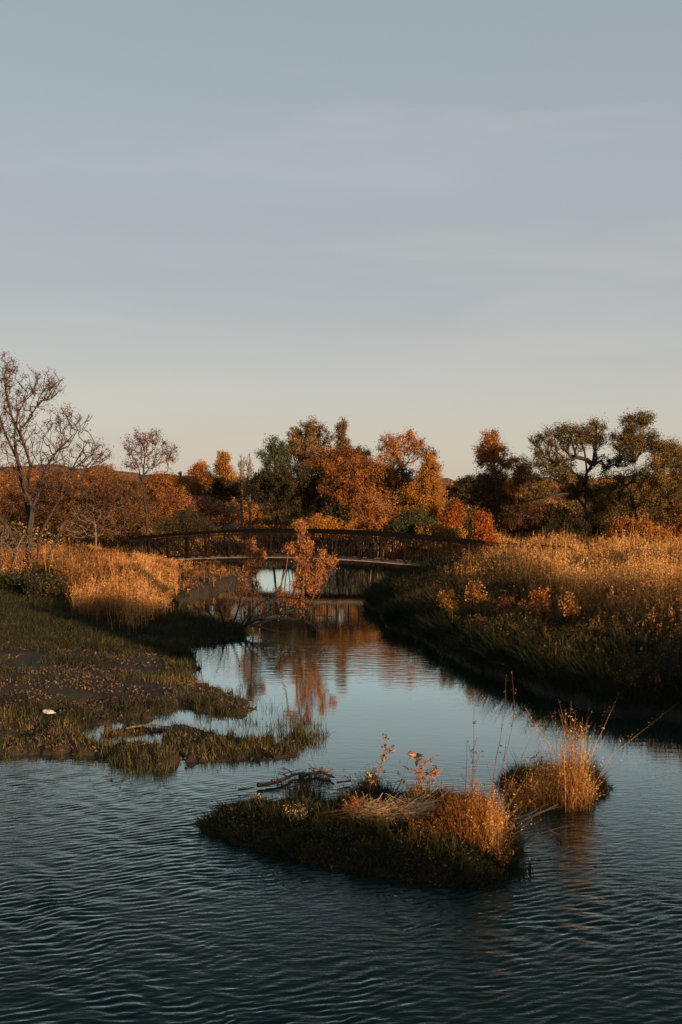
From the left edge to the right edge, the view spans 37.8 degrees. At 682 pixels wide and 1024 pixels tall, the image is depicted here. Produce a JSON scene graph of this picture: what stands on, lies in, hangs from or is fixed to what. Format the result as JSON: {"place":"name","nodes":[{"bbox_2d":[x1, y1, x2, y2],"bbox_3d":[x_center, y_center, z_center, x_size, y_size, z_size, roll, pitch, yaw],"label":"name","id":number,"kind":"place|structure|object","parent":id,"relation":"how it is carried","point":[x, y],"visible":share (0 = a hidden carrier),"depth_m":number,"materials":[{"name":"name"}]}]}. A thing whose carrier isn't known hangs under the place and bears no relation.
{"place":"outdoors","nodes":[
{"label":"outdoors","id":0,"kind":"place"},
{"bbox_2d":[0,464,679,506],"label":"hills","id":1,"kind":"structure","parent":0,"point":[447,480],"depth_m":242.39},
{"bbox_2d":[0,561,681,1023],"bbox_3d":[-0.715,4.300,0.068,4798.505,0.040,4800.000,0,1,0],"label":"water","id":2,"kind":"structure","parent":0,"point":[140,899],"depth_m":11.21,"materials":[{"name":"liquid"}]},
{"bbox_2d":[195,585,336,636],"bbox_3d":[-2.322,3.041,30.698,4.400,1.521,2.113,0,1,0],"label":"fallen willow","id":3,"kind":"object","parent":2,"relation":"on","point":[255,623],"visible":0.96,"depth_m":30.87,"materials":[{"name":"wood"}]},
{"bbox_2d":[272,583,309,620],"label":"willow shoots","id":4,"kind":"object","parent":3,"relation":"on","point":[291,601],"visible":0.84,"depth_m":31.52,"materials":[{"name":"orange plant"}]},
{"bbox_2d":[257,768,304,787],"bbox_3d":[-0.954,3.988,15.011,0.347,0.123,0.944,1,1,35],"label":"driftwood","id":5,"kind":"object","parent":2,"relation":"on","point":[269,783],"visible":0.93,"depth_m":14.83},
{"bbox_2d":[291,776,330,787],"bbox_3d":[-0.438,3.990,14.688,0.554,0.091,0.346,0,1,8],"label":"driftwood","id":6,"kind":"object","parent":2,"relation":"on","point":[315,785],"visible":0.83,"depth_m":14.64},
{"bbox_2d":[296,768,335,781],"bbox_3d":[-0.376,4.017,15.143,0.613,0.211,0.451,0,1,0],"label":"drift pile","id":7,"kind":"object","parent":2,"relation":"in","point":[323,778],"visible":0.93,"depth_m":15.10,"materials":[{"name":"brown plant"}]},
{"bbox_2d":[299,763,334,777],"bbox_3d":[-0.369,3.980,15.334,0.551,0.129,0.570,0,1,0],"label":"driftwood","id":8,"kind":"object","parent":2,"relation":"on","point":[316,772],"visible":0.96,"depth_m":15.25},
{"bbox_2d":[104,681,535,878],"bbox_3d":[-1.759,3.843,16.432,4.324,0.477,12.416,0,1,-19],"label":"shallows sedge","id":9,"kind":"object","parent":2,"relation":"on","point":[301,789],"visible":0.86,"depth_m":16.14,"materials":[{"name":"green plant"}]},
{"bbox_2d":[337,775,350,783],"bbox_3d":[0.037,3.984,14.843,0.230,0.102,0.232,-1,1,-31],"label":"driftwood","id":10,"kind":"object","parent":2,"relation":"on","point":[348,780],"visible":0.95,"depth_m":14.83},
{"bbox_2d":[102,647,606,864],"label":"floating leaves","id":11,"kind":"object","parent":2,"relation":"on","point":[309,781],"visible":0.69,"depth_m":15.02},
{"bbox_2d":[0,506,681,885],"bbox_3d":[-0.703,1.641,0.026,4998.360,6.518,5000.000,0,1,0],"label":"ground","id":12,"kind":"structure","parent":0,"point":[78,692],"depth_m":20.60,"materials":[{"name":"soil"}]},
{"bbox_2d":[0,566,45,588],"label":"bramble","id":13,"kind":"object","parent":12,"relation":"on","point":[12,580],"visible":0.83,"depth_m":40.58,"materials":[{"name":"green plant"}]},
{"bbox_2d":[0,523,52,573],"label":"bare thorn shrub","id":14,"kind":"object","parent":12,"relation":"on","point":[22,542],"visible":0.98,"depth_m":46.20,"materials":[{"name":"brown plant"}]},
{"bbox_2d":[0,466,56,541],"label":"shrub","id":15,"kind":"object","parent":12,"relation":"on","point":[14,499],"visible":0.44,"depth_m":74.68,"materials":[{"name":"brown plant"}]},
{"bbox_2d":[18,571,71,598],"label":"bramble","id":16,"kind":"object","parent":12,"relation":"on","point":[42,588],"visible":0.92,"depth_m":37.75,"materials":[{"name":"green plant"}]},
{"bbox_2d":[42,709,55,713],"bbox_3d":[-5.634,3.868,19.241,0.271,0.104,0.132,0,1,11],"label":"plastic bottle","id":17,"kind":"object","parent":12,"relation":"on","point":[44,711],"visible":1,"depth_m":19.20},
{"bbox_2d":[19,466,102,545],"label":"shrub","id":18,"kind":"object","parent":12,"relation":"on","point":[64,502],"visible":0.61,"depth_m":69.76,"materials":[{"name":"brown plant"}]},
{"bbox_2d":[0,352,129,571],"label":"spreading tree","id":19,"kind":"object","parent":12,"relation":"on","point":[30,509],"visible":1,"depth_m":46.98,"materials":[{"name":"brown plant"}]},
{"bbox_2d":[52,501,135,552],"bbox_3d":[-13.204,0.963,53.748,4.489,3.554,3.015,0,1,0],"label":"bare sapling","id":20,"kind":"object","parent":12,"relation":"on","point":[91,521],"visible":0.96,"depth_m":53.84,"materials":[{"name":"brown plant"}]},
{"bbox_2d":[74,462,137,546],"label":"shrub","id":21,"kind":"object","parent":12,"relation":"on","point":[94,478],"visible":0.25,"depth_m":72.18,"materials":[{"name":"brown plant"}]},
{"bbox_2d":[0,538,239,634],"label":"meadow weeds","id":22,"kind":"object","parent":12,"relation":"on","point":[109,578],"visible":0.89,"depth_m":41.07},
{"bbox_2d":[90,472,156,548],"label":"shrub","id":23,"kind":"object","parent":12,"relation":"on","point":[133,500],"visible":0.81,"depth_m":67.36,"materials":[{"name":"brown plant"}]},
{"bbox_2d":[0,585,254,658],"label":"spit grass","id":24,"kind":"structure","parent":12,"relation":"on","point":[21,599],"depth_m":30.61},
{"bbox_2d":[115,426,179,554],"bbox_3d":[-11.052,-1.114,56.937,3.896,7.692,3.154,0,1,0],"label":"slender tree","id":25,"kind":"object","parent":12,"relation":"on","point":[145,455],"visible":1,"depth_m":56.84,"materials":[{"name":"brown plant"}]},
{"bbox_2d":[125,720,169,729],"bbox_3d":[-3.576,3.909,18.320,0.809,0.138,0.310,0,1,-26],"label":"driftwood","id":26,"kind":"object","parent":12,"relation":"on","point":[134,726],"visible":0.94,"depth_m":18.29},
{"bbox_2d":[0,626,303,764],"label":"leaf litter","id":27,"kind":"object","parent":12,"relation":"on","point":[67,670],"visible":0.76,"depth_m":20.51,"materials":[{"name":"brown plant"}]},
{"bbox_2d":[0,600,313,768],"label":"lawn grass","id":28,"kind":"structure","parent":12,"relation":"on","point":[153,678],"depth_m":20.07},
{"bbox_2d":[139,469,191,541],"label":"shrub","id":29,"kind":"object","parent":12,"relation":"on","point":[164,511],"visible":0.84,"depth_m":73.70,"materials":[{"name":"orange plant"}]},
{"bbox_2d":[148,506,221,553],"bbox_3d":[-9.977,1.799,64.059,4.570,4.389,3.049,0,1,0],"label":"shrub","id":30,"kind":"object","parent":12,"relation":"on","point":[185,523],"visible":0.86,"depth_m":63.60,"materials":[{"name":"green plant"}]},
{"bbox_2d":[164,470,210,514],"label":"shrub","id":31,"kind":"object","parent":12,"relation":"on","point":[196,485],"visible":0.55,"depth_m":91.58,"materials":[{"name":"brown plant"}]},
{"bbox_2d":[168,488,212,519],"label":"shrub","id":32,"kind":"object","parent":12,"relation":"on","point":[192,493],"visible":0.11,"depth_m":87.30,"materials":[{"name":"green plant"}]},
{"bbox_2d":[187,459,214,524],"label":"tree","id":33,"kind":"object","parent":12,"relation":"on","point":[201,469],"visible":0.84,"depth_m":94.69,"materials":[{"name":"orange plant"}]},
{"bbox_2d":[174,495,243,529],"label":"shrub","id":34,"kind":"object","parent":12,"relation":"on","point":[205,507],"visible":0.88,"depth_m":75.47,"materials":[{"name":"brown plant"}]},
{"bbox_2d":[209,449,238,527],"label":"tree","id":35,"kind":"object","parent":12,"relation":"on","point":[225,471],"visible":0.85,"depth_m":94.59,"materials":[{"name":"orange plant"}]},
{"bbox_2d":[204,477,250,526],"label":"shrub","id":36,"kind":"object","parent":12,"relation":"on","point":[219,489],"visible":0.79,"depth_m":89.61,"materials":[{"name":"green plant"}]},
{"bbox_2d":[179,580,291,630],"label":"bare willow twigs","id":37,"kind":"object","parent":12,"relation":"on","point":[227,607],"visible":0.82,"depth_m":31.95,"materials":[{"name":"brown plant"}]},
{"bbox_2d":[236,453,247,528],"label":"bare tree","id":38,"kind":"object","parent":12,"relation":"on","point":[240,466],"visible":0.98,"depth_m":89.96,"materials":[{"name":"brown plant"}]},
{"bbox_2d":[229,501,268,528],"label":"shrub","id":39,"kind":"object","parent":12,"relation":"on","point":[256,517],"visible":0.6,"depth_m":97.77,"materials":[{"name":"orange plant"}]},
{"bbox_2d":[245,454,254,528],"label":"bare tree","id":40,"kind":"object","parent":12,"relation":"on","point":[249,469],"visible":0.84,"depth_m":89.94,"materials":[{"name":"brown plant"}]},
{"bbox_2d":[233,536,267,620],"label":"willow shoots","id":41,"kind":"object","parent":12,"relation":"on","point":[250,572],"visible":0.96,"depth_m":33.98,"materials":[{"name":"orange plant"}]},
{"bbox_2d":[254,433,300,541],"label":"tree","id":42,"kind":"object","parent":12,"relation":"on","point":[278,453],"visible":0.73,"depth_m":71.77,"materials":[{"name":"green plant"}]},
{"bbox_2d":[261,511,302,527],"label":"shrub","id":43,"kind":"object","parent":12,"relation":"on","point":[271,521],"visible":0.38,"depth_m":94.65,"materials":[{"name":"green plant"}]},
{"bbox_2d":[243,460,334,545],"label":"tree","id":44,"kind":"object","parent":12,"relation":"on","point":[287,488],"visible":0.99,"depth_m":68.92,"materials":[{"name":"green plant"}]},
{"bbox_2d":[279,797,307,825],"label":"weed tuft","id":45,"kind":"object","parent":12,"relation":"on","point":[298,818],"visible":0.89,"depth_m":12.47,"materials":[{"name":"plant"}]},
{"bbox_2d":[280,516,317,617],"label":"willow shoots","id":46,"kind":"object","parent":12,"relation":"on","point":[304,569],"visible":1,"depth_m":31.51,"materials":[{"name":"orange plant"}]},
{"bbox_2d":[285,415,333,519],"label":"tree","id":47,"kind":"object","parent":12,"relation":"on","point":[298,444],"visible":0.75,"depth_m":75.63,"materials":[{"name":"orange plant"}]},
{"bbox_2d":[300,545,339,618],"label":"willow shoots","id":48,"kind":"object","parent":12,"relation":"on","point":[317,574],"visible":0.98,"depth_m":31.39,"materials":[{"name":"orange plant"}]},
{"bbox_2d":[290,513,356,566],"bbox_3d":[-1.094,2.052,61.039,4.434,3.992,2.426,0,1,-13],"label":"shrub","id":49,"kind":"object","parent":12,"relation":"on","point":[315,522],"visible":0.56,"depth_m":60.81,"materials":[{"name":"orange plant"}]},
{"bbox_2d":[295,443,373,541],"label":"tree","id":50,"kind":"object","parent":12,"relation":"on","point":[330,456],"visible":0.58,"depth_m":71.55,"materials":[{"name":"orange plant"}]},
{"bbox_2d":[0,488,681,557],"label":"undergrowth","id":51,"kind":"object","parent":12,"relation":"on","point":[333,512],"visible":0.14,"depth_m":70.97,"materials":[{"name":"brown plant"}]},
{"bbox_2d":[0,466,681,528],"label":"thicket","id":52,"kind":"object","parent":12,"relation":"on","point":[258,524],"visible":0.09,"depth_m":101.38,"materials":[{"name":"brown plant"}]},
{"bbox_2d":[333,417,352,527],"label":"tree","id":53,"kind":"object","parent":12,"relation":"on","point":[341,432],"visible":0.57,"depth_m":73.71,"materials":[{"name":"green plant"}]},
{"bbox_2d":[341,793,365,821],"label":"weed tuft","id":54,"kind":"object","parent":12,"relation":"on","point":[356,805],"visible":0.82,"depth_m":12.33,"materials":[{"name":"orange plant"}]},
{"bbox_2d":[316,455,400,549],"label":"tree","id":55,"kind":"object","parent":12,"relation":"on","point":[332,486],"visible":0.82,"depth_m":66.15,"materials":[{"name":"orange plant"}]},
{"bbox_2d":[129,528,588,568],"bbox_3d":[0.207,2.362,51.514,24.593,2.895,2.395,0,1,20],"label":"footbridge","id":56,"kind":"object","parent":12,"relation":"on","point":[278,557],"visible":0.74,"depth_m":51.90,"materials":[{"name":"metal"}]},
{"bbox_2d":[180,781,538,896],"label":"islet grass","id":57,"kind":"structure","parent":12,"relation":"on","point":[270,811],"depth_m":11.93,"materials":[{"name":"plant"}]},
{"bbox_2d":[504,796,548,822],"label":"bare branch","id":58,"kind":"object","parent":57,"relation":"on","point":[518,817],"visible":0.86,"depth_m":12.35,"materials":[{"name":"brown plant"}]},
{"bbox_2d":[350,767,383,797],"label":"weed tuft","id":59,"kind":"object","parent":12,"relation":"on","point":[364,789],"visible":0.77,"depth_m":13.60,"materials":[{"name":"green plant"}]},
{"bbox_2d":[364,761,380,796],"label":"weed stalk","id":60,"kind":"object","parent":12,"relation":"on","point":[369,775],"visible":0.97,"depth_m":13.23,"materials":[{"name":"orange plant"}]},
{"bbox_2d":[344,484,404,566],"bbox_3d":[2.142,1.115,61.330,3.950,5.686,3.598,0,1,0],"label":"tree","id":61,"kind":"object","parent":12,"relation":"on","point":[370,521],"visible":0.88,"depth_m":60.82,"materials":[{"name":"orange plant"}]},
{"bbox_2d":[320,783,446,826],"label":"flattened reeds","id":62,"kind":"object","parent":12,"relation":"on","point":[388,811],"visible":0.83,"depth_m":12.30,"materials":[{"name":"plant"}]},
{"bbox_2d":[372,732,395,794],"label":"weed stalk","id":63,"kind":"object","parent":12,"relation":"on","point":[384,756],"visible":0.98,"depth_m":13.24,"materials":[{"name":"brown plant"}]},
{"bbox_2d":[377,457,419,538],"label":"tree","id":64,"kind":"object","parent":12,"relation":"on","point":[406,475],"visible":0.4,"depth_m":68.90,"materials":[{"name":"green plant"}]},
{"bbox_2d":[373,426,439,488],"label":"tree","id":65,"kind":"object","parent":12,"relation":"on","point":[392,449],"visible":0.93,"depth_m":69.75,"materials":[{"name":"orange plant"}]},
{"bbox_2d":[396,750,423,793],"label":"weed stalk","id":66,"kind":"object","parent":12,"relation":"on","point":[417,755],"visible":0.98,"depth_m":13.34,"materials":[{"name":"orange plant"}]},
{"bbox_2d":[387,505,435,551],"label":"shrub","id":67,"kind":"object","parent":12,"relation":"on","point":[407,521],"visible":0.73,"depth_m":59.79,"materials":[{"name":"green plant"}]},
{"bbox_2d":[399,769,440,800],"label":"weed tuft","id":68,"kind":"object","parent":12,"relation":"on","point":[415,792],"visible":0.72,"depth_m":12.86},
{"bbox_2d":[393,451,447,540],"bbox_3d":[5.035,-0.628,63.036,3.519,6.641,2.868,0,1,0],"label":"tree","id":69,"kind":"object","parent":12,"relation":"on","point":[428,497],"visible":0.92,"depth_m":62.68,"materials":[{"name":"orange plant"}]},
{"bbox_2d":[411,753,437,782],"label":"weed stalk","id":70,"kind":"object","parent":12,"relation":"on","point":[420,772],"visible":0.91,"depth_m":13.26,"materials":[{"name":"orange plant"}]},
{"bbox_2d":[427,765,438,785],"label":"weed stalk","id":71,"kind":"object","parent":12,"relation":"on","point":[434,772],"visible":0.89,"depth_m":13.16,"materials":[{"name":"orange plant"}]},
{"bbox_2d":[413,521,467,553],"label":"shrub","id":72,"kind":"object","parent":12,"relation":"on","point":[435,528],"visible":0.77,"depth_m":57.80,"materials":[{"name":"orange plant"}]},
{"bbox_2d":[436,587,459,614],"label":"bank plant","id":73,"kind":"object","parent":12,"relation":"on","point":[448,604],"visible":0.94,"depth_m":29.99,"materials":[{"name":"orange plant"}]},
{"bbox_2d":[436,498,469,529],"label":"shrub","id":74,"kind":"object","parent":12,"relation":"on","point":[452,516],"visible":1,"depth_m":60.73,"materials":[{"name":"orange plant"}]},
{"bbox_2d":[442,472,486,510],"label":"tree","id":75,"kind":"object","parent":12,"relation":"on","point":[457,489],"visible":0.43,"depth_m":83.44,"materials":[{"name":"green plant"}]},
{"bbox_2d":[457,509,476,538],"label":"shrub","id":76,"kind":"object","parent":12,"relation":"on","point":[466,524],"visible":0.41,"depth_m":61.61,"materials":[{"name":"green plant"}]},
{"bbox_2d":[401,768,539,852],"bbox_3d":[1.571,3.587,11.945,1.851,0.898,1.660,-1,1,-37],"label":"weed tuft","id":77,"kind":"object","parent":12,"relation":"on","point":[459,817],"visible":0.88,"depth_m":11.86,"materials":[{"name":"orange plant"}]},
{"bbox_2d":[468,705,482,801],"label":"weed stalk","id":78,"kind":"object","parent":12,"relation":"on","point":[473,752],"visible":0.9,"depth_m":12.59,"materials":[{"name":"brown plant"}]},
{"bbox_2d":[462,578,489,609],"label":"bank plant","id":79,"kind":"object","parent":12,"relation":"on","point":[481,597],"visible":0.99,"depth_m":29.50,"materials":[{"name":"orange plant"}]},
{"bbox_2d":[469,508,502,547],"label":"shrub","id":80,"kind":"object","parent":12,"relation":"on","point":[482,529],"visible":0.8,"depth_m":54.81,"materials":[{"name":"orange plant"}]},
{"bbox_2d":[461,466,525,523],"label":"tree","id":81,"kind":"object","parent":12,"relation":"on","point":[486,483],"visible":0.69,"depth_m":66.30,"materials":[{"name":"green plant"}]},
{"bbox_2d":[483,675,506,796],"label":"weed stalk","id":82,"kind":"object","parent":12,"relation":"on","point":[495,764],"visible":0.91,"depth_m":12.75,"materials":[{"name":"brown plant"}]},
{"bbox_2d":[472,428,518,531],"bbox_3d":[10.101,-1.563,65.228,3.101,7.987,2.495,0,1,0],"label":"tree","id":83,"kind":"object","parent":12,"relation":"on","point":[489,447],"visible":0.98,"depth_m":64.78,"materials":[{"name":"brown plant"}]},
{"bbox_2d":[457,775,537,873],"bbox_3d":[1.819,3.705,12.022,1.092,0.859,1.681,0,1,0],"label":"weed tuft","id":84,"kind":"object","parent":12,"relation":"on","point":[496,845],"visible":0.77,"depth_m":11.63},
{"bbox_2d":[495,672,515,796],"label":"weed stalk","id":85,"kind":"object","parent":12,"relation":"on","point":[506,739],"visible":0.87,"depth_m":12.86,"materials":[{"name":"brown plant"}]},
{"bbox_2d":[493,596,518,617],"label":"bank plant","id":86,"kind":"object","parent":12,"relation":"on","point":[504,603],"visible":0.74,"depth_m":28.54,"materials":[{"name":"brown plant"}]},
{"bbox_2d":[339,515,681,693],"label":"weed field","id":87,"kind":"structure","parent":12,"relation":"on","point":[636,575],"depth_m":29.72,"materials":[{"name":"plant"}]},
{"bbox_2d":[352,545,681,716],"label":"bank grass","id":88,"kind":"structure","parent":12,"relation":"on","point":[429,626],"depth_m":24.13,"materials":[{"name":"plant"}]},
{"bbox_2d":[505,804,535,846],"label":"bare branch","id":89,"kind":"object","parent":12,"relation":"on","point":[517,831],"visible":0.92,"depth_m":11.95,"materials":[{"name":"brown plant"}]},
{"bbox_2d":[504,453,542,505],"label":"tree","id":90,"kind":"object","parent":12,"relation":"on","point":[522,470],"visible":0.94,"depth_m":63.61,"materials":[{"name":"brown plant"}]},
{"bbox_2d":[491,497,573,538],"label":"shrub","id":91,"kind":"object","parent":12,"relation":"on","point":[532,521],"visible":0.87,"depth_m":59.41,"materials":[{"name":"brown plant"}]},
{"bbox_2d":[506,804,558,831],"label":"bare branch","id":92,"kind":"object","parent":12,"relation":"on","point":[530,816],"visible":0.72,"depth_m":12.16,"materials":[{"name":"brown plant"}]},
{"bbox_2d":[493,751,572,812],"bbox_3d":[2.593,3.712,13.784,2.001,0.836,1.114,0,1,0],"label":"weed tuft","id":93,"kind":"object","parent":12,"relation":"on","point":[538,801],"visible":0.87,"depth_m":13.72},
{"bbox_2d":[530,733,543,790],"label":"weed stalk","id":94,"kind":"object","parent":12,"relation":"on","point":[536,765],"visible":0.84,"depth_m":14.05,"materials":[{"name":"brown plant"}]},
{"bbox_2d":[526,583,554,622],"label":"bank plant","id":95,"kind":"object","parent":12,"relation":"on","point":[538,595],"visible":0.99,"depth_m":26.49,"materials":[{"name":"orange plant"}]},
{"bbox_2d":[510,824,603,855],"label":"bare branch","id":96,"kind":"object","parent":12,"relation":"on","point":[527,839],"visible":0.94,"depth_m":11.68,"materials":[{"name":"brown plant"}]},
{"bbox_2d":[558,591,580,629],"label":"bank plant","id":97,"kind":"object","parent":12,"relation":"on","point":[571,608],"visible":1,"depth_m":25.52,"materials":[{"name":"orange plant"}]},
{"bbox_2d":[541,510,609,539],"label":"shrub","id":98,"kind":"object","parent":12,"relation":"on","point":[573,525],"visible":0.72,"depth_m":57.47,"materials":[{"name":"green plant"}]},
{"bbox_2d":[519,416,640,538],"bbox_3d":[13.762,-1.645,58.060,7.075,8.225,2.798,0,1,0],"label":"twisted willow","id":99,"kind":"object","parent":12,"relation":"on","point":[554,469],"visible":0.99,"depth_m":57.70,"materials":[{"name":"green plant"}]},
{"bbox_2d":[502,693,678,812],"bbox_3d":[3.117,3.353,13.841,2.192,1.500,2.233,-1,1,-44],"label":"weed tuft","id":100,"kind":"object","parent":12,"relation":"on","point":[572,798],"visible":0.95,"depth_m":13.69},
{"bbox_2d":[554,477,631,526],"bbox_3d":[15.446,-0.048,61.201,4.998,4.972,3.069,1,1,31],"label":"shrub","id":101,"kind":"object","parent":12,"relation":"on","point":[605,513],"visible":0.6,"depth_m":60.65,"materials":[{"name":"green plant"}]},
{"bbox_2d":[601,513,636,543],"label":"shrub","id":102,"kind":"object","parent":12,"relation":"on","point":[624,524],"visible":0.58,"depth_m":51.83,"materials":[{"name":"orange plant"}]},
{"bbox_2d":[594,407,667,522],"bbox_3d":[16.723,-1.767,57.098,4.562,8.454,3.804,0,1,0],"label":"crooked willow","id":103,"kind":"object","parent":12,"relation":"on","point":[640,442],"visible":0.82,"depth_m":56.73,"materials":[{"name":"green plant"}]},
{"bbox_2d":[627,515,672,545],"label":"shrub","id":104,"kind":"object","parent":12,"relation":"on","point":[642,526],"visible":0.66,"depth_m":50.74,"materials":[{"name":"orange plant"}]},
{"bbox_2d":[628,436,681,526],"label":"leaning tree","id":105,"kind":"object","parent":12,"relation":"on","point":[654,492],"visible":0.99,"depth_m":53.64,"materials":[{"name":"green plant"}]},
{"bbox_2d":[656,507,681,539],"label":"shrub","id":106,"kind":"object","parent":12,"relation":"on","point":[676,527],"visible":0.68,"depth_m":52.86,"materials":[{"name":"orange plant"}]},
{"bbox_2d":[0,0,681,480],"label":"sky","id":107,"kind":"structure","parent":0,"point":[225,225],"materials":[{"name":"blue"}]},
{"bbox_2d":[340,763,401,795],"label":"islet grass","id":108,"kind":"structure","parent":0,"point":[377,783],"depth_m":14.35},
{"bbox_2d":[494,736,620,803],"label":"islet grass","id":109,"kind":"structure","parent":0,"point":[511,771],"depth_m":14.76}
]}

